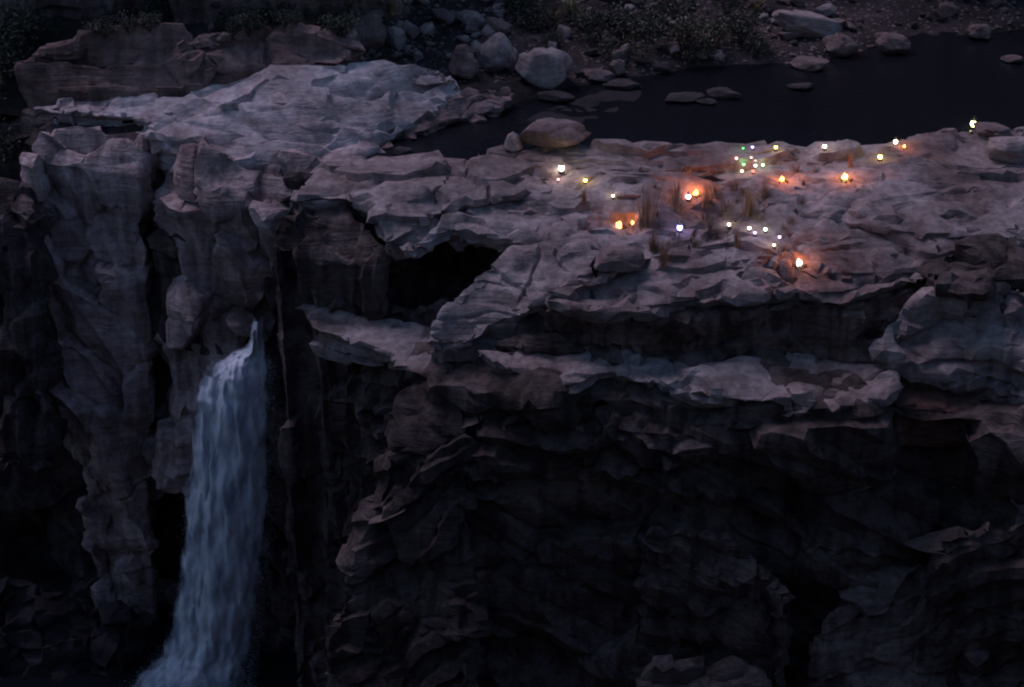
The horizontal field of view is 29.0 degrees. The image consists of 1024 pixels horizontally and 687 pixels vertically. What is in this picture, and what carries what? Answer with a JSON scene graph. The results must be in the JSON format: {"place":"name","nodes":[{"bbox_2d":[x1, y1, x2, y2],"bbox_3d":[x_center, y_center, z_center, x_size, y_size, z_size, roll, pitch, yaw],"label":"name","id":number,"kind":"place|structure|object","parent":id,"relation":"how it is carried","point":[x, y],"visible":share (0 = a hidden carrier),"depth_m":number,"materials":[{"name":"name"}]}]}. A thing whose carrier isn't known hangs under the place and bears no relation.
{"place":"outdoors","nodes":[
{"label":"outdoors","id":0,"kind":"place"},
{"bbox_2d":[0,603,297,686],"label":"gorge river","id":1,"kind":"structure","parent":0,"point":[275,669],"depth_m":108.21,"materials":[{"name":"black liquid"}]},
{"bbox_2d":[125,317,281,686],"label":"waterfall","id":2,"kind":"structure","parent":1,"relation":"on","point":[207,645],"depth_m":102.25,"materials":[{"name":"liquid"}]},
{"bbox_2d":[0,22,515,685],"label":"canyon wall","id":3,"kind":"structure","parent":0,"point":[154,178],"depth_m":102.11,"materials":[{"name":"stone"}]},
{"bbox_2d":[0,118,31,164],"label":"shrub","id":4,"kind":"object","parent":3,"relation":"on","point":[9,137],"visible":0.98,"depth_m":102.25,"materials":[{"name":"green plant"}]},
{"bbox_2d":[81,13,108,33],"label":"shrub","id":5,"kind":"object","parent":3,"relation":"on","point":[97,24],"visible":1,"depth_m":101.57,"materials":[{"name":"green plant"}]},
{"bbox_2d":[82,16,119,38],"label":"shrub","id":6,"kind":"object","parent":3,"relation":"on","point":[108,28],"visible":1,"depth_m":101.49,"materials":[{"name":"green plant"}]},
{"bbox_2d":[114,7,146,32],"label":"shrub","id":7,"kind":"object","parent":3,"relation":"on","point":[131,20],"visible":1,"depth_m":101.36,"materials":[{"name":"green plant"}]},
{"bbox_2d":[135,11,163,24],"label":"shrub","id":8,"kind":"object","parent":3,"relation":"on","point":[148,15],"visible":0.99,"depth_m":101.70,"materials":[{"name":"green plant"}]},
{"bbox_2d":[137,14,162,32],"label":"shrub","id":9,"kind":"object","parent":3,"relation":"on","point":[148,23],"visible":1,"depth_m":101.42,"materials":[{"name":"green plant"}]},
{"bbox_2d":[216,32,231,41],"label":"stone","id":10,"kind":"object","parent":3,"relation":"on","point":[225,36],"visible":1,"depth_m":102.10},
{"bbox_2d":[224,15,240,32],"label":"shrub","id":11,"kind":"object","parent":3,"relation":"on","point":[232,29],"visible":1,"depth_m":102.29,"materials":[{"name":"green plant"}]},
{"bbox_2d":[234,29,246,40],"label":"stone","id":12,"kind":"object","parent":3,"relation":"on","point":[241,35],"visible":1,"depth_m":102.44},
{"bbox_2d":[229,7,267,36],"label":"shrub","id":13,"kind":"object","parent":3,"relation":"on","point":[247,32],"visible":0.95,"depth_m":102.17,"materials":[{"name":"green plant"}]},
{"bbox_2d":[230,9,269,33],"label":"shrub","id":14,"kind":"object","parent":3,"relation":"on","point":[258,23],"visible":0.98,"depth_m":102.24,"materials":[{"name":"green plant"}]},
{"bbox_2d":[269,6,301,27],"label":"shrub","id":15,"kind":"object","parent":3,"relation":"on","point":[283,16],"visible":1,"depth_m":102.70,"materials":[{"name":"green plant"}]},
{"bbox_2d":[289,11,305,26],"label":"shrub","id":16,"kind":"object","parent":3,"relation":"on","point":[294,22],"visible":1,"depth_m":102.38,"materials":[{"name":"green plant"}]},
{"bbox_2d":[323,15,351,34],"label":"shrub","id":17,"kind":"object","parent":3,"relation":"on","point":[345,28],"visible":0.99,"depth_m":102.55,"materials":[{"name":"green plant"}]},
{"bbox_2d":[309,9,375,36],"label":"shrub","id":18,"kind":"object","parent":3,"relation":"on","point":[339,21],"visible":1,"depth_m":102.58,"materials":[{"name":"green plant"}]},
{"bbox_2d":[339,48,351,60],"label":"stone","id":19,"kind":"object","parent":3,"relation":"on","point":[348,53],"visible":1,"depth_m":102.26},
{"bbox_2d":[344,29,356,37],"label":"stone","id":20,"kind":"object","parent":3,"relation":"on","point":[353,34],"visible":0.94,"depth_m":103.00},
{"bbox_2d":[0,0,1014,24],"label":"cliff","id":21,"kind":"structure","parent":0,"point":[183,11],"depth_m":109.08,"materials":[{"name":"red stone"}]},
{"bbox_2d":[381,0,397,14],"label":"spiky plant","id":22,"kind":"object","parent":21,"relation":"on","point":[391,9],"visible":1,"depth_m":111.97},
{"bbox_2d":[0,0,1023,115],"bbox_3d":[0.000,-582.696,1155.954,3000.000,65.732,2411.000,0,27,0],"label":"ground","id":23,"kind":"structure","parent":0,"point":[522,90],"depth_m":112.92,"materials":[{"name":"soil"}]},
{"bbox_2d":[0,34,32,91],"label":"shrub","id":24,"kind":"object","parent":23,"relation":"on","point":[7,74],"visible":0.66,"depth_m":103.60,"materials":[{"name":"green plant"}]},
{"bbox_2d":[0,16,36,78],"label":"shrub","id":25,"kind":"object","parent":23,"relation":"on","point":[18,51],"visible":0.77,"depth_m":104.34,"materials":[{"name":"green plant"}]},
{"bbox_2d":[0,0,45,50],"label":"shrub","id":26,"kind":"object","parent":23,"relation":"on","point":[9,22],"visible":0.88,"depth_m":104.84,"materials":[{"name":"green plant"}]},
{"bbox_2d":[14,5,56,45],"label":"shrub","id":27,"kind":"object","parent":23,"relation":"on","point":[30,31],"visible":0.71,"depth_m":106.05,"materials":[{"name":"green plant"}]},
{"bbox_2d":[125,0,171,18],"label":"shrub","id":28,"kind":"object","parent":23,"relation":"on","point":[139,3],"visible":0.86,"depth_m":108.36,"materials":[{"name":"green plant"}]},
{"bbox_2d":[150,6,174,23],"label":"shrub","id":29,"kind":"object","parent":23,"relation":"on","point":[163,13],"visible":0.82,"depth_m":108.57,"materials":[{"name":"green plant"}]},
{"bbox_2d":[213,0,240,30],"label":"shrub","id":30,"kind":"object","parent":23,"relation":"on","point":[224,17],"visible":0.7,"depth_m":107.29,"materials":[{"name":"green plant"}]},
{"bbox_2d":[235,0,277,21],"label":"shrub","id":31,"kind":"object","parent":23,"relation":"on","point":[241,10],"visible":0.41,"depth_m":108.43,"materials":[{"name":"green plant"}]},
{"bbox_2d":[261,0,294,24],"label":"shrub","id":32,"kind":"object","parent":23,"relation":"on","point":[283,7],"visible":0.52,"depth_m":108.67,"materials":[{"name":"green plant"}]},
{"bbox_2d":[297,3,314,23],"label":"shrub","id":33,"kind":"object","parent":23,"relation":"on","point":[308,14],"visible":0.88,"depth_m":108.88,"materials":[{"name":"green plant"}]},
{"bbox_2d":[313,0,367,25],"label":"shrub","id":34,"kind":"object","parent":23,"relation":"on","point":[331,13],"visible":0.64,"depth_m":109.58,"materials":[{"name":"green plant"}]},
{"bbox_2d":[354,13,386,49],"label":"boulder","id":35,"kind":"object","parent":23,"relation":"on","point":[372,33],"visible":0.79,"depth_m":108.41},
{"bbox_2d":[363,9,383,16],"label":"stone","id":36,"kind":"object","parent":23,"relation":"on","point":[380,12],"visible":0.52,"depth_m":111.59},
{"bbox_2d":[385,26,405,50],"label":"boulder","id":37,"kind":"object","parent":23,"relation":"on","point":[396,38],"visible":0.97,"depth_m":109.85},
{"bbox_2d":[401,20,416,29],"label":"stone","id":38,"kind":"object","parent":23,"relation":"on","point":[407,25],"visible":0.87,"depth_m":111.87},
{"bbox_2d":[403,49,419,56],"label":"stone","id":39,"kind":"object","parent":23,"relation":"on","point":[410,52],"visible":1,"depth_m":109.94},
{"bbox_2d":[405,26,419,39],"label":"stone","id":40,"kind":"object","parent":23,"relation":"on","point":[412,33],"visible":0.89,"depth_m":111.68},
{"bbox_2d":[419,22,434,34],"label":"stone","id":41,"kind":"object","parent":23,"relation":"on","point":[426,29],"visible":1,"depth_m":112.06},
{"bbox_2d":[431,8,456,24],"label":"boulder","id":42,"kind":"object","parent":23,"relation":"on","point":[445,16],"visible":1,"depth_m":113.14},
{"bbox_2d":[456,35,469,42],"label":"stone","id":43,"kind":"object","parent":23,"relation":"on","point":[463,38],"visible":1,"depth_m":111.23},
{"bbox_2d":[449,44,478,78],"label":"boulder","id":44,"kind":"object","parent":23,"relation":"on","point":[464,63],"visible":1,"depth_m":106.55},
{"bbox_2d":[455,9,484,27],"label":"boulder","id":45,"kind":"object","parent":23,"relation":"on","point":[471,18],"visible":0.9,"depth_m":113.00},
{"bbox_2d":[463,26,479,33],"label":"stone","id":46,"kind":"object","parent":23,"relation":"on","point":[470,29],"visible":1,"depth_m":112.26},
{"bbox_2d":[470,40,481,54],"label":"stone","id":47,"kind":"object","parent":23,"relation":"on","point":[475,45],"visible":0.56,"depth_m":110.31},
{"bbox_2d":[481,24,495,36],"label":"stone","id":48,"kind":"object","parent":23,"relation":"on","point":[487,30],"visible":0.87,"depth_m":112.02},
{"bbox_2d":[476,32,517,72],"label":"boulder","id":49,"kind":"object","parent":23,"relation":"on","point":[497,52],"visible":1,"depth_m":108.45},
{"bbox_2d":[482,16,512,34],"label":"boulder","id":50,"kind":"object","parent":23,"relation":"on","point":[500,25],"visible":0.95,"depth_m":112.22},
{"bbox_2d":[494,0,550,18],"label":"shrub","id":51,"kind":"object","parent":23,"relation":"on","point":[518,2],"visible":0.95,"depth_m":114.45,"materials":[{"name":"green plant"}]},
{"bbox_2d":[505,0,567,32],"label":"shrub","id":52,"kind":"object","parent":23,"relation":"on","point":[536,19],"visible":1,"depth_m":113.86,"materials":[{"name":"green plant"}]},
{"bbox_2d":[515,47,572,89],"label":"boulder","id":53,"kind":"object","parent":23,"relation":"on","point":[545,68],"visible":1,"depth_m":107.20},
{"bbox_2d":[545,7,563,27],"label":"spiky plant","id":54,"kind":"object","parent":23,"relation":"on","point":[554,19],"visible":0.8,"depth_m":115.12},
{"bbox_2d":[542,30,567,43],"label":"shrub","id":55,"kind":"object","parent":23,"relation":"on","point":[552,37],"visible":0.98,"depth_m":112.15,"materials":[{"name":"green plant"}]},
{"bbox_2d":[557,25,570,38],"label":"stone","id":56,"kind":"object","parent":23,"relation":"on","point":[564,29],"visible":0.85,"depth_m":113.62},
{"bbox_2d":[558,0,586,18],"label":"spiky plant","id":57,"kind":"object","parent":23,"relation":"on","point":[569,6],"visible":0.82,"depth_m":115.63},
{"bbox_2d":[562,6,615,37],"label":"shrub","id":58,"kind":"object","parent":23,"relation":"on","point":[595,21],"visible":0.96,"depth_m":113.44,"materials":[{"name":"green plant"}]},
{"bbox_2d":[585,48,599,55],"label":"stone","id":59,"kind":"object","parent":23,"relation":"on","point":[590,51],"visible":0.96,"depth_m":111.29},
{"bbox_2d":[581,69,614,81],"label":"boulder","id":60,"kind":"object","parent":23,"relation":"on","point":[601,75],"visible":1,"depth_m":108.93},
{"bbox_2d":[577,25,634,55],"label":"shrub","id":61,"kind":"object","parent":23,"relation":"on","point":[605,45],"visible":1,"depth_m":110.79,"materials":[{"name":"green plant"}]},
{"bbox_2d":[608,59,625,75],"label":"boulder","id":62,"kind":"object","parent":23,"relation":"on","point":[617,67],"visible":1,"depth_m":109.80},
{"bbox_2d":[612,47,631,60],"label":"stone","id":63,"kind":"object","parent":23,"relation":"on","point":[618,53],"visible":1,"depth_m":110.43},
{"bbox_2d":[601,1,654,38],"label":"shrub","id":64,"kind":"object","parent":23,"relation":"on","point":[622,20],"visible":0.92,"depth_m":113.28,"materials":[{"name":"green plant"}]},
{"bbox_2d":[623,0,643,8],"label":"stone","id":65,"kind":"object","parent":23,"relation":"on","point":[634,2],"visible":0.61,"depth_m":117.46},
{"bbox_2d":[623,33,656,57],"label":"shrub","id":66,"kind":"object","parent":23,"relation":"on","point":[638,52],"visible":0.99,"depth_m":110.42,"materials":[{"name":"green plant"}]},
{"bbox_2d":[633,56,650,63],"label":"stone","id":67,"kind":"object","parent":23,"relation":"on","point":[640,60],"visible":1,"depth_m":110.24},
{"bbox_2d":[623,4,682,48],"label":"shrub","id":68,"kind":"object","parent":23,"relation":"on","point":[646,26],"visible":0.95,"depth_m":111.67,"materials":[{"name":"green plant"}]},
{"bbox_2d":[652,61,670,73],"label":"stone","id":69,"kind":"object","parent":23,"relation":"on","point":[663,67],"visible":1,"depth_m":110.19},
{"bbox_2d":[630,0,699,24],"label":"shrub","id":70,"kind":"object","parent":23,"relation":"on","point":[667,5],"visible":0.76,"depth_m":115.71,"materials":[{"name":"green plant"}]},
{"bbox_2d":[669,45,679,55],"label":"stone","id":71,"kind":"object","parent":23,"relation":"on","point":[674,49],"visible":1,"depth_m":111.39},
{"bbox_2d":[332,0,1023,82],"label":"rubble","id":72,"kind":"object","parent":23,"relation":"on","point":[645,56],"visible":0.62,"depth_m":112.89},
{"bbox_2d":[655,0,713,50],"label":"shrub","id":73,"kind":"object","parent":23,"relation":"on","point":[683,23],"visible":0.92,"depth_m":111.39,"materials":[{"name":"green plant"}]},
{"bbox_2d":[676,35,718,62],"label":"shrub","id":74,"kind":"object","parent":23,"relation":"on","point":[690,53],"visible":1,"depth_m":111.10,"materials":[{"name":"green plant"}]},
{"bbox_2d":[680,1,754,53],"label":"shrub","id":75,"kind":"object","parent":23,"relation":"on","point":[715,44],"visible":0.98,"depth_m":111.70,"materials":[{"name":"green plant"}]},
{"bbox_2d":[709,49,725,60],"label":"stone","id":76,"kind":"object","parent":23,"relation":"on","point":[721,55],"visible":0.96,"depth_m":111.66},
{"bbox_2d":[711,0,747,17],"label":"shrub","id":77,"kind":"object","parent":23,"relation":"on","point":[731,2],"visible":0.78,"depth_m":116.94,"materials":[{"name":"green plant"}]},
{"bbox_2d":[707,5,772,43],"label":"shrub","id":78,"kind":"object","parent":23,"relation":"on","point":[743,26],"visible":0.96,"depth_m":112.56,"materials":[{"name":"green plant"}]},
{"bbox_2d":[748,0,764,12],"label":"spiky plant","id":79,"kind":"object","parent":23,"relation":"on","point":[754,4],"visible":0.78,"depth_m":117.55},
{"bbox_2d":[744,26,777,56],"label":"shrub","id":80,"kind":"object","parent":23,"relation":"on","point":[757,40],"visible":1,"depth_m":111.98,"materials":[{"name":"green plant"}]},
{"bbox_2d":[777,31,801,39],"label":"stone","id":81,"kind":"object","parent":23,"relation":"on","point":[786,35],"visible":1,"depth_m":113.74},
{"bbox_2d":[790,0,804,6],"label":"stone","id":82,"kind":"object","parent":23,"relation":"on","point":[798,3],"visible":1,"depth_m":117.74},
{"bbox_2d":[772,9,842,37],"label":"boulder","id":83,"kind":"object","parent":23,"relation":"on","point":[809,24],"visible":0.84,"depth_m":114.00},
{"bbox_2d":[815,3,836,16],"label":"boulder","id":84,"kind":"object","parent":23,"relation":"on","point":[827,9],"visible":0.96,"depth_m":117.11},
{"bbox_2d":[822,33,858,56],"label":"boulder","id":85,"kind":"object","parent":23,"relation":"on","point":[839,45],"visible":1,"depth_m":112.60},
{"bbox_2d":[938,2,959,17],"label":"stone","id":86,"kind":"object","parent":23,"relation":"on","point":[948,10],"visible":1,"depth_m":118.19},
{"bbox_2d":[966,24,990,38],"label":"boulder","id":87,"kind":"object","parent":23,"relation":"on","point":[982,31],"visible":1,"depth_m":115.43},
{"bbox_2d":[272,86,1023,686],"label":"rock plateau","id":88,"kind":"structure","parent":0,"point":[522,442],"depth_m":91.71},
{"bbox_2d":[504,132,522,152],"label":"boulder","id":89,"kind":"object","parent":88,"relation":"on","point":[512,143],"visible":1,"depth_m":97.79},
{"bbox_2d":[519,118,590,148],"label":"boulder","id":90,"kind":"object","parent":88,"relation":"on","point":[550,133],"visible":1,"depth_m":97.57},
{"bbox_2d":[580,186,587,204],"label":"reed clump","id":91,"kind":"object","parent":88,"relation":"on","point":[584,197],"visible":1,"depth_m":94.10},
{"bbox_2d":[593,245,645,272],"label":"boulder","id":92,"kind":"object","parent":88,"relation":"on","point":[622,258],"visible":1,"depth_m":89.78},
{"bbox_2d":[603,78,641,89],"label":"boulder","id":93,"kind":"object","parent":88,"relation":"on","point":[623,84],"visible":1,"depth_m":107.87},
{"bbox_2d":[614,190,640,197],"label":"boulder","id":94,"kind":"object","parent":88,"relation":"on","point":[624,194],"visible":0.99,"depth_m":94.67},
{"bbox_2d":[635,179,665,230],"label":"reed clump","id":95,"kind":"object","parent":88,"relation":"on","point":[647,210],"visible":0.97,"depth_m":93.15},
{"bbox_2d":[645,222,660,251],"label":"reed clump","id":96,"kind":"object","parent":88,"relation":"on","point":[654,243],"visible":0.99,"depth_m":91.81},
{"bbox_2d":[656,238,671,268],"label":"reed clump","id":97,"kind":"object","parent":88,"relation":"on","point":[663,258],"visible":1,"depth_m":90.40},
{"bbox_2d":[670,174,685,212],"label":"reed clump","id":98,"kind":"object","parent":88,"relation":"on","point":[676,196],"visible":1,"depth_m":94.14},
{"bbox_2d":[687,233,702,248],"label":"grass tuft","id":99,"kind":"object","parent":88,"relation":"on","point":[695,241],"visible":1,"depth_m":91.61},
{"bbox_2d":[701,184,713,208],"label":"reed clump","id":100,"kind":"object","parent":88,"relation":"on","point":[707,205],"visible":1,"depth_m":94.84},
{"bbox_2d":[702,217,719,232],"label":"grass tuft","id":101,"kind":"object","parent":88,"relation":"on","point":[709,226],"visible":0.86,"depth_m":93.83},
{"bbox_2d":[733,225,741,247],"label":"reed clump","id":102,"kind":"object","parent":88,"relation":"on","point":[737,240],"visible":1,"depth_m":91.11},
{"bbox_2d":[740,178,757,216],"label":"reed clump","id":103,"kind":"object","parent":88,"relation":"on","point":[749,207],"visible":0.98,"depth_m":94.07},
{"bbox_2d":[759,180,769,198],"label":"reed clump","id":104,"kind":"object","parent":88,"relation":"on","point":[764,191],"visible":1,"depth_m":94.44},
{"bbox_2d":[973,122,1010,136],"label":"boulder","id":105,"kind":"object","parent":88,"relation":"on","point":[990,129],"visible":0.97,"depth_m":99.53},
{"bbox_2d":[987,136,1023,164],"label":"boulder","id":106,"kind":"object","parent":88,"relation":"on","point":[1008,149],"visible":1,"depth_m":97.52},
{"bbox_2d":[367,29,1023,179],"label":"pool","id":107,"kind":"structure","parent":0,"point":[927,83],"depth_m":106.00,"materials":[{"name":"black liquid"}]},
{"bbox_2d":[393,146,414,154],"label":"boulder","id":108,"kind":"object","parent":107,"relation":"on","point":[399,150],"visible":0.97,"depth_m":99.34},
{"bbox_2d":[537,90,574,101],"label":"boulder","id":109,"kind":"object","parent":107,"relation":"on","point":[557,96],"visible":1,"depth_m":106.22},
{"bbox_2d":[664,92,706,102],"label":"boulder","id":110,"kind":"object","parent":107,"relation":"on","point":[684,97],"visible":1,"depth_m":106.20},
{"bbox_2d":[696,98,716,103],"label":"boulder","id":111,"kind":"object","parent":107,"relation":"on","point":[707,101],"visible":1,"depth_m":105.90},
{"bbox_2d":[706,87,741,99],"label":"boulder","id":112,"kind":"object","parent":107,"relation":"in","point":[720,93],"visible":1,"depth_m":106.64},
{"bbox_2d":[786,83,812,89],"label":"boulder","id":113,"kind":"object","parent":107,"relation":"on","point":[801,86],"visible":1,"depth_m":107.98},
{"bbox_2d":[789,55,829,71],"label":"boulder","id":114,"kind":"object","parent":107,"relation":"in","point":[807,63],"visible":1,"depth_m":110.87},
{"bbox_2d":[875,32,910,52],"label":"boulder","id":115,"kind":"object","parent":107,"relation":"in","point":[887,42],"visible":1,"depth_m":113.05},
{"bbox_2d":[1000,55,1023,61],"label":"boulder","id":116,"kind":"object","parent":107,"relation":"in","point":[1011,58],"visible":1,"depth_m":111.93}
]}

